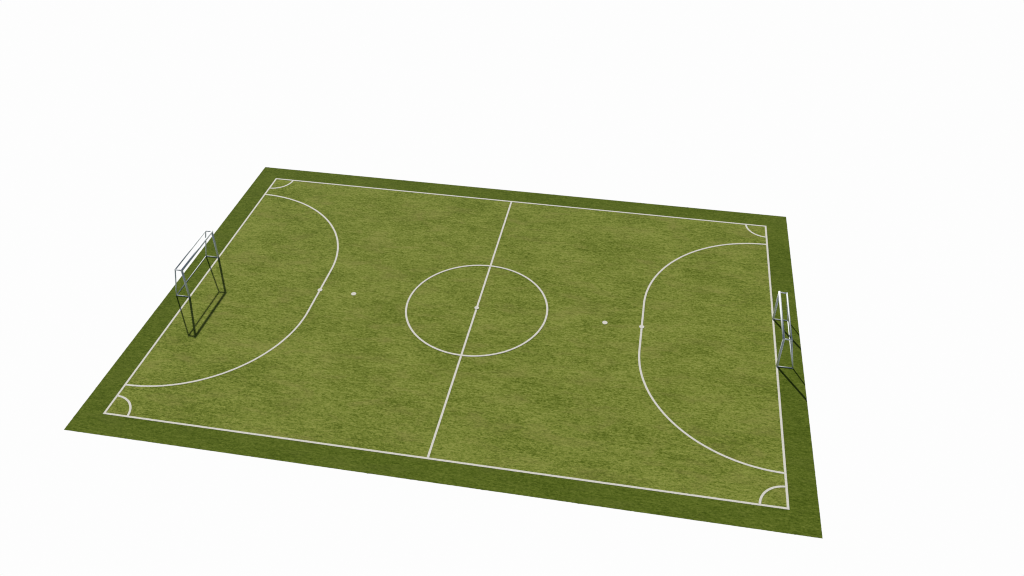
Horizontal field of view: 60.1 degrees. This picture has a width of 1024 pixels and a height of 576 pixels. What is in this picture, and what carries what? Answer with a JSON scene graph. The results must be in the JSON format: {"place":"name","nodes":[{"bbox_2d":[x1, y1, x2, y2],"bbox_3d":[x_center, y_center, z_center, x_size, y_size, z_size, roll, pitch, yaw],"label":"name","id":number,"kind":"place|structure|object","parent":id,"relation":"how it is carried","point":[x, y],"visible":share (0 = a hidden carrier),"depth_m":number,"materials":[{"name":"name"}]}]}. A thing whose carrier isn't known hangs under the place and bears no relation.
{"place":"outdoors","nodes":[
{"label":"outdoors","id":0,"kind":"place"},
{"bbox_2d":[64,167,822,538],"bbox_3d":[-1.554,0.877,39.027,27.760,0.029,19.521,6,39,8],"label":"football pitch","id":1,"kind":"object","parent":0,"point":[620,355],"visible":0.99,"depth_m":36.82,"materials":[{"name":"green plant"}]},
{"bbox_2d":[175,230,218,296],"bbox_3d":[-14.461,-1.149,40.353,0.698,1.551,3.094,6,39,8],"label":"football goal","id":2,"kind":"object","parent":1,"relation":"on","point":[193,255],"visible":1,"depth_m":39.91,"materials":[{"name":"paint"}]},
{"bbox_2d":[772,291,792,368],"bbox_3d":[11.355,1.712,36.746,0.698,1.551,3.094,6,39,8],"label":"football goal","id":3,"kind":"object","parent":1,"relation":"on","point":[782,324],"visible":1,"depth_m":36.27,"materials":[{"name":"paint"}]},
{"bbox_2d":[0,0,1023,575],"label":"sky","id":4,"kind":"structure","parent":0,"point":[887,136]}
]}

